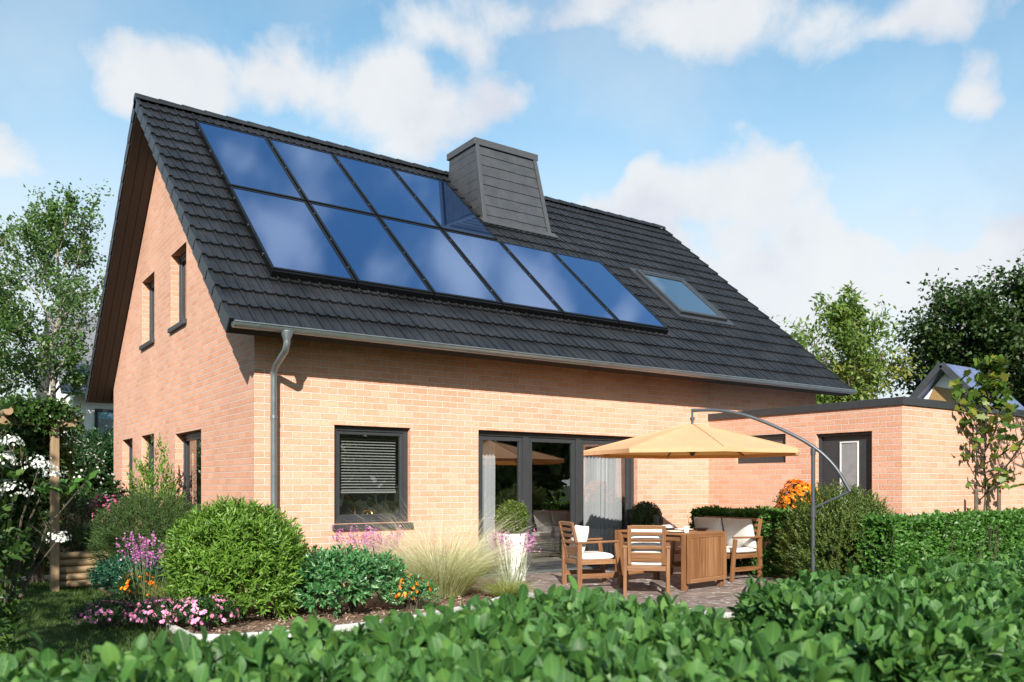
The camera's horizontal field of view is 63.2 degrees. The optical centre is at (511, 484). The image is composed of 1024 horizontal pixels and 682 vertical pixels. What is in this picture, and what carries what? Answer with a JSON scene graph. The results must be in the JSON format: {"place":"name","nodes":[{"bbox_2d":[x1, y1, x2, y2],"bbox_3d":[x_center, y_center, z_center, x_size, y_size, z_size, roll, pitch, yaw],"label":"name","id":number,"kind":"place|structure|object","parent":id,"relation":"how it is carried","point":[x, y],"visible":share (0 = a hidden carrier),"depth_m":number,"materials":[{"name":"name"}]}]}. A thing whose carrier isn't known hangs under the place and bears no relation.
{"place":"outdoors","nodes":[
{"label":"outdoors","id":0,"kind":"place"},
{"bbox_2d":[1,575,49,582],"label":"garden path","id":1,"kind":"structure","parent":0,"point":[46,576],"depth_m":12.59,"materials":[{"name":"grey stone"}]},
{"bbox_2d":[99,584,494,634],"bbox_3d":[-3.014,1.466,11.463,4.410,0.068,6.860,0,0,-35],"label":"mulch bed","id":2,"kind":"object","parent":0,"point":[238,628],"visible":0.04,"depth_m":9.18,"materials":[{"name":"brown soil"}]},
{"bbox_2d":[82,494,131,552],"bbox_3d":[-6.173,0.793,12.685,0.876,1.298,0.888,0,0,-35],"label":"phlox","id":3,"kind":"object","parent":2,"relation":"on","point":[94,510],"visible":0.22,"depth_m":12.57,"materials":[{"name":"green plant"}]},
{"bbox_2d":[86,550,174,599],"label":"shrub","id":4,"kind":"object","parent":2,"relation":"on","point":[111,572],"visible":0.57,"depth_m":10.04,"materials":[{"name":"green plant"}]},
{"bbox_2d":[109,569,167,605],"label":"marigolds","id":5,"kind":"object","parent":2,"relation":"on","point":[128,585],"visible":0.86,"depth_m":9.33,"materials":[{"name":"orange plant"}]},
{"bbox_2d":[116,531,171,610],"bbox_3d":[-4.024,0.970,9.318,0.674,0.902,0.652,0,0,18],"label":"astilbe","id":6,"kind":"object","parent":2,"relation":"on","point":[137,552],"visible":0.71,"depth_m":9.22,"materials":[{"name":"purple plant"}]},
{"bbox_2d":[119,433,185,553],"bbox_3d":[-5.754,0.298,13.384,1.066,2.286,1.077,0,0,-35],"label":"upright shrub","id":7,"kind":"object","parent":2,"relation":"on","point":[149,483],"visible":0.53,"depth_m":13.30,"materials":[{"name":"green plant"}]},
{"bbox_2d":[129,573,191,608],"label":"ornamental grass","id":8,"kind":"object","parent":2,"relation":"on","point":[159,593],"depth_m":9.20,"materials":[{"name":"green plant"}]},
{"bbox_2d":[139,502,240,591],"bbox_3d":[-4.207,0.835,10.947,1.376,1.256,1.474,0,0,-35],"label":"conifer shrub","id":9,"kind":"object","parent":2,"relation":"on","point":[173,520],"visible":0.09,"depth_m":10.64,"materials":[{"name":"green plant"}]},
{"bbox_2d":[167,591,247,629],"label":"pink flowers","id":10,"kind":"object","parent":2,"relation":"on","point":[187,614],"visible":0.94,"depth_m":8.13,"materials":[{"name":"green plant"}]},
{"bbox_2d":[254,542,335,608],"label":"glossy shrub","id":11,"kind":"object","parent":2,"relation":"on","point":[315,546],"visible":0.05,"depth_m":9.55,"materials":[{"name":"green plant"}]},
{"bbox_2d":[278,543,408,618],"bbox_3d":[-1.850,1.044,9.286,1.626,0.803,1.145,0,0,-35],"label":"glossy shrub","id":12,"kind":"object","parent":2,"relation":"on","point":[365,570],"visible":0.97,"depth_m":9.00,"materials":[{"name":"green plant"}]},
{"bbox_2d":[332,523,404,591],"bbox_3d":[-1.871,0.968,11.052,0.967,0.908,0.929,0,0,-35],"label":"astilbe","id":13,"kind":"object","parent":2,"relation":"on","point":[363,536],"visible":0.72,"depth_m":10.94,"materials":[{"name":"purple plant"}]},
{"bbox_2d":[384,571,442,611],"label":"marigolds","id":14,"kind":"object","parent":2,"relation":"on","point":[413,581],"visible":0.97,"depth_m":9.35,"materials":[{"name":"green plant"}]},
{"bbox_2d":[311,500,568,597],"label":"ornamental grass","id":15,"kind":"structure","parent":2,"relation":"on","point":[450,574],"depth_m":10.41,"materials":[{"name":"plant"}]},
{"bbox_2d":[469,575,540,598],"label":"ornamental grass","id":16,"kind":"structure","parent":2,"relation":"on","point":[498,589],"depth_m":10.42,"materials":[{"name":"green plant"}]},
{"bbox_2d":[484,529,540,586],"bbox_3d":[-0.025,0.983,10.913,0.796,0.876,0.829,0,0,-21],"label":"astilbe","id":17,"kind":"object","parent":2,"relation":"on","point":[506,575],"visible":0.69,"depth_m":10.87,"materials":[{"name":"plant"}]},
{"bbox_2d":[340,491,354,512],"bbox_3d":[-2.425,0.326,12.083,0.170,0.464,0.473,0,0,42],"label":"desk lamp","id":18,"kind":"object","parent":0,"point":[341,497],"visible":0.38,"depth_m":12.01,"materials":[{"name":"black metal"}]},
{"bbox_2d":[0,551,798,671],"bbox_3d":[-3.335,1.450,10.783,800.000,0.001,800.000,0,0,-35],"label":"lawn","id":19,"kind":"structure","parent":0,"point":[110,636],"depth_m":8.33,"materials":[{"name":"plant"}]},
{"bbox_2d":[0,407,76,591],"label":"pergola","id":20,"kind":"object","parent":19,"relation":"on","point":[54,525],"visible":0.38,"depth_m":11.16,"materials":[{"name":"brown wood"}]},
{"bbox_2d":[0,390,87,583],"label":"climbing plant","id":21,"kind":"object","parent":20,"relation":"attached to","point":[36,439],"visible":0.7,"depth_m":11.64,"materials":[{"name":"green plant"}]},
{"bbox_2d":[0,260,79,439],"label":"birch tree","id":22,"kind":"object","parent":19,"relation":"on","point":[8,328],"visible":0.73,"depth_m":22.34,"materials":[{"name":"green plant"}]},
{"bbox_2d":[0,399,99,664],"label":"hydrangea","id":23,"kind":"object","parent":19,"relation":"on","point":[19,548],"visible":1,"depth_m":6.05,"materials":[{"name":"green plant"}]},
{"bbox_2d":[3,486,106,567],"bbox_3d":[-7.874,0.706,14.410,2.028,1.557,1.938,0,0,-35],"label":"background shrub","id":24,"kind":"object","parent":19,"relation":"on","point":[77,503],"visible":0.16,"depth_m":14.38,"materials":[{"name":"green plant"}]},
{"bbox_2d":[0,178,113,402],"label":"birch tree","id":25,"kind":"object","parent":19,"relation":"on","point":[56,241],"visible":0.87,"depth_m":23.64,"materials":[{"name":"green plant"}]},
{"bbox_2d":[34,426,113,543],"bbox_3d":[-10.870,0.064,21.603,3.808,3.260,3.433,0,0,-35],"label":"laurel","id":26,"kind":"object","parent":19,"relation":"on","point":[101,446],"visible":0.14,"depth_m":21.04,"materials":[{"name":"green plant"}]},
{"bbox_2d":[35,308,113,441],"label":"neighbour house","id":27,"kind":"structure","parent":19,"relation":"on","point":[101,415],"depth_m":27.98,"materials":[{"name":"white paint"}]},
{"bbox_2d":[95,409,113,438],"bbox_3d":[-13.164,-1.505,28.307,1.850,2.050,0.070,0,0,-35],"label":"window","id":28,"kind":"structure","parent":27,"relation":"in","point":[104,418],"depth_m":27.95,"materials":[{"name":"glass"}]},
{"bbox_2d":[49,548,111,587],"bbox_3d":[-6.139,1.169,11.876,0.737,0.489,0.877,0,0,-35],"label":"log planter","id":29,"kind":"object","parent":19,"relation":"on","point":[73,571],"visible":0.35,"depth_m":11.45,"materials":[{"name":"brown wood"}]},
{"bbox_2d":[36,519,115,552],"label":"planter plants","id":30,"kind":"object","parent":29,"relation":"on","point":[85,528],"visible":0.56,"depth_m":11.63,"materials":[{"name":"green plant"}]},
{"bbox_2d":[27,503,148,561],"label":"shrub","id":31,"kind":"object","parent":19,"relation":"on","point":[48,554],"depth_m":11.90,"materials":[{"name":"green plant"}]},
{"bbox_2d":[64,440,126,537],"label":"elder bush","id":32,"kind":"object","parent":19,"relation":"on","point":[87,467],"visible":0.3,"depth_m":16.85,"materials":[{"name":"green plant"}]},
{"bbox_2d":[66,593,144,628],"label":"pink flowers","id":33,"kind":"object","parent":19,"relation":"on","point":[100,608],"visible":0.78,"depth_m":8.27,"materials":[{"name":"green plant"}]},
{"bbox_2d":[84,487,204,599],"bbox_3d":[-4.801,0.747,11.019,1.620,1.472,1.542,0,0,-35],"label":"conifer shrub","id":34,"kind":"object","parent":19,"relation":"on","point":[112,529],"visible":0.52,"depth_m":10.63,"materials":[{"name":"green plant"}]},
{"bbox_2d":[110,590,200,628],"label":"pink flowers","id":35,"kind":"object","parent":19,"relation":"on","point":[163,615],"visible":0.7,"depth_m":8.18,"materials":[{"name":"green plant"}]},
{"bbox_2d":[157,494,311,626],"bbox_3d":[-2.968,0.792,8.961,1.634,1.407,1.589,0,0,-35],"label":"leafy shrub","id":36,"kind":"object","parent":19,"relation":"on","point":[253,536],"visible":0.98,"depth_m":8.59,"materials":[{"name":"green plant"}]},
{"bbox_2d":[0,575,872,681],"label":"hedge","id":37,"kind":"object","parent":19,"relation":"on","point":[561,633],"visible":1,"depth_m":2.18,"materials":[{"name":"green plant"}]},
{"bbox_2d":[165,585,731,640],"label":"kerb","id":38,"kind":"structure","parent":19,"relation":"on","point":[211,637],"depth_m":8.23,"materials":[{"name":"concrete"}]},
{"bbox_2d":[85,93,856,591],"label":"house","id":39,"kind":"structure","parent":19,"relation":"on","point":[223,363],"depth_m":13.82,"materials":[{"name":"brick"}]},
{"bbox_2d":[129,440,132,497],"bbox_3d":[-7.956,-0.020,17.620,0.075,1.874,1.054,0,0,-35],"label":"window","id":40,"kind":"structure","parent":39,"relation":"in","point":[130,441],"depth_m":17.98,"materials":[{"name":"paint"}]},
{"bbox_2d":[139,280,154,350],"bbox_3d":[-6.886,-3.298,15.948,0.255,1.332,1.126,0,0,-35],"label":"window","id":41,"kind":"structure","parent":39,"relation":"in","point":[151,285],"depth_m":16.34,"materials":[{"name":"paint"}]},
{"bbox_2d":[148,435,153,494],"bbox_3d":[-6.845,-0.218,16.046,0.075,1.470,1.107,0,0,-35],"label":"window","id":42,"kind":"structure","parent":39,"relation":"in","point":[149,437],"depth_m":16.40,"materials":[{"name":"paint"}]},
{"bbox_2d":[167,251,186,333],"bbox_3d":[-5.548,-3.293,14.052,0.255,1.342,1.107,0,0,-35],"label":"window","id":43,"kind":"structure","parent":39,"relation":"in","point":[182,259],"depth_m":14.43,"materials":[{"name":"paint"}]},
{"bbox_2d":[172,431,200,512],"bbox_3d":[-5.202,-0.165,13.562,0.255,1.385,1.685,0,0,-35],"label":"window","id":44,"kind":"structure","parent":39,"relation":"in","point":[196,435],"depth_m":14.18,"materials":[{"name":"paint"}]},
{"bbox_2d":[195,121,304,200],"bbox_3d":[-4.448,-5.423,14.020,1.255,0.110,2.595,0,41,-35],"label":"solar panel","id":45,"kind":"object","parent":39,"relation":"on","point":[245,160],"visible":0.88,"depth_m":13.92,"materials":[{"name":"glass"}]},
{"bbox_2d":[228,186,356,288],"bbox_3d":[-3.321,-3.716,12.423,1.255,0.110,2.595,0,41,-35],"label":"solar panel","id":46,"kind":"object","parent":39,"relation":"on","point":[291,239],"visible":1,"depth_m":12.24,"materials":[{"name":"blue glass"}]},
{"bbox_2d":[267,138,375,215],"bbox_3d":[-3.413,-5.423,14.751,1.255,0.110,2.595,0,41,-35],"label":"solar panel","id":47,"kind":"object","parent":39,"relation":"on","point":[319,177],"visible":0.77,"depth_m":14.66,"materials":[{"name":"glass"}]},
{"bbox_2d":[340,435,395,492],"bbox_3d":[-2.077,-0.310,11.931,0.900,0.860,0.035,0,0,-35],"label":"venetian blind","id":48,"kind":"object","parent":39,"relation":"attached to","point":[366,491],"visible":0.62,"depth_m":11.93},
{"bbox_2d":[308,202,432,299],"bbox_3d":[-2.286,-3.716,13.154,1.255,0.110,2.595,0,41,-35],"label":"solar panel","id":49,"kind":"object","parent":39,"relation":"on","point":[372,254],"visible":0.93,"depth_m":12.98,"materials":[{"name":"glass"}]},
{"bbox_2d":[332,425,413,530],"bbox_3d":[-1.985,-0.096,11.797,1.236,1.448,0.200,0,0,-35],"label":"window","id":50,"kind":"structure","parent":39,"relation":"in","point":[402,433],"depth_m":11.83,"materials":[{"name":"paint"}]},
{"bbox_2d":[333,154,439,228],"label":"solar panel","id":51,"kind":"object","parent":39,"relation":"on","point":[384,191],"visible":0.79,"depth_m":15.40,"materials":[{"name":"glass"}]},
{"bbox_2d":[378,216,501,309],"bbox_3d":[-1.251,-3.716,13.884,1.255,0.110,2.595,0,41,-35],"label":"solar panel","id":52,"kind":"object","parent":39,"relation":"on","point":[446,271],"visible":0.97,"depth_m":13.72,"materials":[{"name":"glass"}]},
{"bbox_2d":[393,168,497,240],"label":"solar panel","id":53,"kind":"object","parent":39,"relation":"on","point":[444,204],"visible":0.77,"depth_m":16.14,"materials":[{"name":"glass"}]},
{"bbox_2d":[483,440,494,563],"bbox_3d":[-0.487,0.255,13.307,0.565,2.270,0.084,0,0,-35],"label":"curtain","id":54,"kind":"object","parent":39,"relation":"hanging from","point":[489,474],"visible":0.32,"depth_m":13.38,"materials":[{"name":"white fabric"}]},
{"bbox_2d":[442,229,562,318],"bbox_3d":[-0.216,-3.716,14.615,1.255,0.110,2.595,0,41,-35],"label":"solar panel","id":55,"kind":"object","parent":39,"relation":"on","point":[507,279],"visible":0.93,"depth_m":14.45,"materials":[{"name":"glass"}]},
{"bbox_2d":[495,512,565,555],"bbox_3d":[-0.276,0.930,15.726,2.600,0.780,0.950,0,0,-35],"label":"sofa","id":56,"kind":"object","parent":39,"relation":"in","point":[552,537],"visible":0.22,"depth_m":15.98,"materials":[{"name":"fabric"}]},
{"bbox_2d":[478,430,633,576],"bbox_3d":[0.808,0.288,13.799,3.384,2.255,0.250,0,0,-35],"label":"patio door","id":57,"kind":"structure","parent":39,"relation":"in","point":[524,440],"depth_m":13.71,"materials":[{"name":"paint"}]},
{"bbox_2d":[500,241,618,326],"bbox_3d":[0.820,-3.716,15.346,1.255,0.110,2.595,0,41,-35],"label":"solar panel","id":58,"kind":"object","parent":39,"relation":"on","point":[571,296],"visible":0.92,"depth_m":15.18,"materials":[{"name":"glass"}]},
{"bbox_2d":[584,444,621,556],"bbox_3d":[1.531,0.255,14.732,1.065,2.270,0.087,0,0,-35],"label":"curtain","id":59,"kind":"object","parent":39,"relation":"hanging from","point":[602,501],"visible":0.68,"depth_m":14.79,"materials":[{"name":"white fabric"}]},
{"bbox_2d":[553,252,668,334],"bbox_3d":[1.855,-3.716,16.076,1.255,0.110,2.595,0,41,-35],"label":"solar panel","id":60,"kind":"object","parent":39,"relation":"on","point":[622,304],"visible":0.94,"depth_m":15.92,"materials":[{"name":"glass"}]},
{"bbox_2d":[688,504,886,578],"bbox_3d":[4.202,0.875,13.006,0.934,1.152,3.429,0,0,-35],"label":"hedge","id":61,"kind":"object","parent":19,"relation":"on","point":[769,531],"visible":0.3,"depth_m":12.82,"materials":[{"name":"green plant"}]},
{"bbox_2d":[790,330,835,403],"bbox_3d":[13.031,-2.809,38.922,4.964,8.613,4.969,0,0,13],"label":"ash tree","id":62,"kind":"object","parent":19,"relation":"on","point":[805,344],"visible":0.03,"depth_m":38.25,"materials":[{"name":"green plant"}]},
{"bbox_2d":[773,478,897,578],"bbox_3d":[4.579,0.666,11.821,1.883,1.556,1.810,0,0,-35],"label":"olive shrub","id":63,"kind":"object","parent":19,"relation":"on","point":[800,529],"visible":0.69,"depth_m":11.51,"materials":[{"name":"green plant"}]},
{"bbox_2d":[771,280,903,403],"bbox_3d":[15.988,-4.173,40.836,5.872,11.325,4.812,0,0,29],"label":"ash tree","id":64,"kind":"object","parent":19,"relation":"on","point":[845,320],"visible":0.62,"depth_m":39.67,"materials":[{"name":"green plant"}]},
{"bbox_2d":[708,396,1023,564],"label":"garage","id":65,"kind":"structure","parent":19,"relation":"on","point":[897,451],"depth_m":13.63,"materials":[{"name":"brick"}]},
{"bbox_2d":[738,434,785,463],"bbox_3d":[4.480,-0.630,14.848,0.075,0.494,1.065,0,0,-35],"label":"window","id":66,"kind":"structure","parent":65,"relation":"in","point":[778,437],"depth_m":14.71,"materials":[{"name":"glass"}]},
{"bbox_2d":[819,431,871,560],"bbox_3d":[5.433,0.330,13.518,0.122,2.340,0.999,0,0,-35],"label":"door","id":67,"kind":"structure","parent":65,"relation":"in","point":[851,453],"depth_m":13.49,"materials":[{"name":"paint"}]},
{"bbox_2d":[819,335,925,401],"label":"tree","id":68,"kind":"object","parent":19,"relation":"on","point":[837,369],"visible":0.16,"depth_m":40.25,"materials":[{"name":"green plant"}]},
{"bbox_2d":[727,548,1023,681],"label":"hedge","id":69,"kind":"object","parent":19,"relation":"on","point":[949,618],"visible":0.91,"depth_m":2.92,"materials":[{"name":"green plant"}]},
{"bbox_2d":[853,506,1023,578],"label":"hedge","id":70,"kind":"object","parent":19,"relation":"on","point":[960,534],"visible":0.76,"depth_m":11.50,"materials":[{"name":"green plant"}]},
{"bbox_2d":[883,255,1023,406],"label":"dark tree","id":71,"kind":"object","parent":19,"relation":"on","point":[984,320],"visible":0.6,"depth_m":46.95,"materials":[{"name":"green plant"}]},
{"bbox_2d":[909,362,1023,409],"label":"neighbour house","id":72,"kind":"structure","parent":19,"relation":"on","point":[935,383],"depth_m":35.08,"materials":[{"name":"white tile"}]},
{"bbox_2d":[974,489,977,554],"bbox_3d":[7.482,0.754,13.423,0.067,1.372,0.067,0,0,-35],"label":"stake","id":73,"kind":"object","parent":19,"relation":"on","point":[975,499],"visible":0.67,"depth_m":13.40,"materials":[{"name":"brown wood"}]},
{"bbox_2d":[948,351,1023,535],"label":"maple sapling","id":74,"kind":"object","parent":19,"relation":"on","point":[990,378],"visible":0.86,"depth_m":13.54,"materials":[{"name":"green plant"}]},
{"bbox_2d":[997,489,1000,509],"bbox_3d":[8.081,0.754,13.822,0.067,1.372,0.067,0,0,-35],"label":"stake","id":75,"kind":"object","parent":19,"relation":"on","point":[998,499],"visible":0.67,"depth_m":13.80,"materials":[{"name":"brown wood"}]},
{"bbox_3d":[4.725,1.140,13.583,0.420,0.580,0.420,0,0,-35],"label":"plant pot","id":76,"kind":"object","parent":19,"relation":"on","visible":0},
{"bbox_2d":[772,479,818,521],"bbox_3d":[4.735,0.362,13.609,0.935,0.924,0.963,0,0,-35],"label":"chrysanthemum ball","id":77,"kind":"object","parent":76,"relation":"in","point":[796,487],"visible":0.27,"depth_m":13.46,"materials":[{"name":"orange plant"}]},
{"bbox_2d":[0,0,1023,400],"label":"sky","id":78,"kind":"structure","parent":0,"point":[799,149],"materials":[{"name":"blue"}]},
{"bbox_2d":[473,566,797,616],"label":"patio","id":79,"kind":"structure","parent":0,"point":[644,586],"depth_m":11.61,"materials":[{"name":"grey stone"}]},
{"bbox_2d":[496,532,527,580],"bbox_3d":[0.003,1.068,12.331,0.475,0.700,0.475,0,0,-35],"label":"plant pot","id":80,"kind":"object","parent":79,"relation":"on","point":[523,544],"visible":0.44,"depth_m":12.13,"materials":[{"name":"white ceramic"}]},
{"bbox_2d":[494,499,529,533],"bbox_3d":[-0.001,0.497,12.332,0.538,0.566,0.557,0,0,-35],"label":"box ball","id":81,"kind":"object","parent":80,"relation":"in","point":[519,509],"visible":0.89,"depth_m":12.20,"materials":[{"name":"green plant"}]},
{"bbox_2d":[558,521,622,588],"bbox_3d":[1.090,0.967,11.668,0.762,0.912,0.600,0,0,-19],"label":"armchair","id":82,"kind":"object","parent":79,"relation":"on","point":[576,550],"visible":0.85,"depth_m":11.50,"materials":[{"name":"brown wood"}]},
{"bbox_2d":[569,551,613,559],"bbox_3d":[1.094,0.995,11.669,0.500,0.101,0.490,0,0,-19],"label":"seat cushion","id":83,"kind":"object","parent":82,"relation":"on","point":[592,555],"visible":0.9,"depth_m":11.47,"materials":[{"name":"white fabric"}]},
{"bbox_2d":[569,525,588,553],"bbox_3d":[0.932,0.765,11.613,0.172,0.388,0.440,0,0,-19],"label":"back cushion","id":84,"kind":"object","parent":83,"relation":"on","point":[582,532],"visible":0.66,"depth_m":11.45,"materials":[{"name":"white fabric"}]},
{"bbox_2d":[623,525,670,595],"bbox_3d":[1.756,0.967,10.848,0.600,0.912,0.762,0,0,10],"label":"armchair","id":85,"kind":"object","parent":79,"relation":"on","point":[663,557],"visible":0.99,"depth_m":10.55,"materials":[{"name":"brown wood"}]},
{"bbox_2d":[627,559,663,565],"bbox_3d":[1.757,0.995,10.852,0.490,0.101,0.500,0,0,10],"label":"seat cushion","id":86,"kind":"object","parent":85,"relation":"on","point":[648,563],"visible":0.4,"depth_m":10.62,"materials":[{"name":"white fabric"}]},
{"bbox_2d":[631,529,661,552],"bbox_3d":[1.728,0.765,10.682,0.440,0.388,0.172,0,0,10],"label":"back cushion","id":87,"kind":"object","parent":86,"relation":"on","point":[646,543],"visible":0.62,"depth_m":10.63,"materials":[{"name":"white fabric"}]},
{"bbox_2d":[615,529,726,590],"bbox_3d":[2.241,1.037,11.830,0.880,0.766,1.296,0,0,-41],"label":"garden table","id":88,"kind":"object","parent":79,"relation":"on","point":[703,556],"visible":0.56,"depth_m":11.34,"materials":[{"name":"brown wood"}]},
{"bbox_2d":[654,516,661,524],"bbox_3d":[2.164,0.558,12.374,0.116,0.190,0.116,0,0,-35],"label":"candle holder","id":89,"kind":"object","parent":88,"relation":"on","point":[658,520],"visible":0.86,"depth_m":12.32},
{"bbox_2d":[683,526,689,532],"bbox_3d":[2.381,0.611,11.367,0.084,0.085,0.084,0,0,-35],"label":"cup","id":90,"kind":"object","parent":88,"relation":"on","point":[686,529],"visible":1,"depth_m":11.34,"materials":[{"name":"white ceramic"}]},
{"bbox_2d":[694,527,708,530],"bbox_3d":[2.687,0.633,11.822,0.230,0.040,0.230,0,0,-35],"label":"bowl","id":91,"kind":"object","parent":88,"relation":"on","point":[701,528],"visible":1,"depth_m":11.77,"materials":[{"name":"brown wood"}]},
{"bbox_2d":[670,516,762,581],"bbox_3d":[3.156,0.967,12.892,0.772,0.912,1.280,0,0,-35],"label":"garden bench","id":92,"kind":"object","parent":79,"relation":"on","point":[733,556],"visible":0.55,"depth_m":12.53,"materials":[{"name":"brown wood"}]},
{"bbox_2d":[677,546,755,553],"bbox_3d":[3.156,0.995,12.892,0.520,0.091,1.160,0,0,-35],"label":"seat cushion","id":93,"kind":"object","parent":92,"relation":"on","point":[740,550],"visible":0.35,"depth_m":12.47,"materials":[{"name":"white fabric"}]},
{"bbox_2d":[694,517,722,530],"bbox_3d":[3.141,0.740,13.236,0.217,0.442,0.550,0,0,-35],"label":"back cushion","id":94,"kind":"object","parent":93,"relation":"on","point":[713,524],"visible":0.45,"depth_m":13.10,"materials":[{"name":"grey fabric"}]},
{"bbox_2d":[722,518,756,547],"bbox_3d":[3.481,0.740,12.754,0.217,0.442,0.550,0,0,-35],"label":"back cushion","id":95,"kind":"object","parent":93,"relation":"on","point":[738,527],"visible":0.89,"depth_m":12.65,"materials":[{"name":"grey fabric"}]},
{"bbox_2d":[584,408,851,571],"bbox_3d":[2.633,0.166,11.796,2.910,2.500,3.116,0,0,-25],"label":"cantilever parasol","id":96,"kind":"object","parent":79,"relation":"on","point":[692,440],"visible":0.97,"depth_m":11.19,"materials":[{"name":"fabric"}]},
{"bbox_3d":[2.276,1.108,14.192,0.485,0.620,0.485,0,0,-35],"label":"plant pot","id":97,"kind":"object","parent":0,"visible":0},
{"bbox_2d":[628,500,662,524],"bbox_3d":[2.271,0.562,14.192,0.579,0.595,0.593,0,0,-35],"label":"box ball","id":98,"kind":"object","parent":97,"relation":"in","point":[647,510],"visible":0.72,"depth_m":14.05,"materials":[{"name":"green plant"}]},
{"bbox_3d":[2.243,0.643,12.177,0.358,0.015,0.234,0,0,-35],"label":"tray","id":99,"kind":"object","parent":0,"visible":0},
{"bbox_2d":[662,524,674,527],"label":"folded napkins","id":100,"kind":"object","parent":99,"relation":"on","point":[671,526],"visible":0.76,"depth_m":12.16,"materials":[{"name":"white fabric"}]}
]}

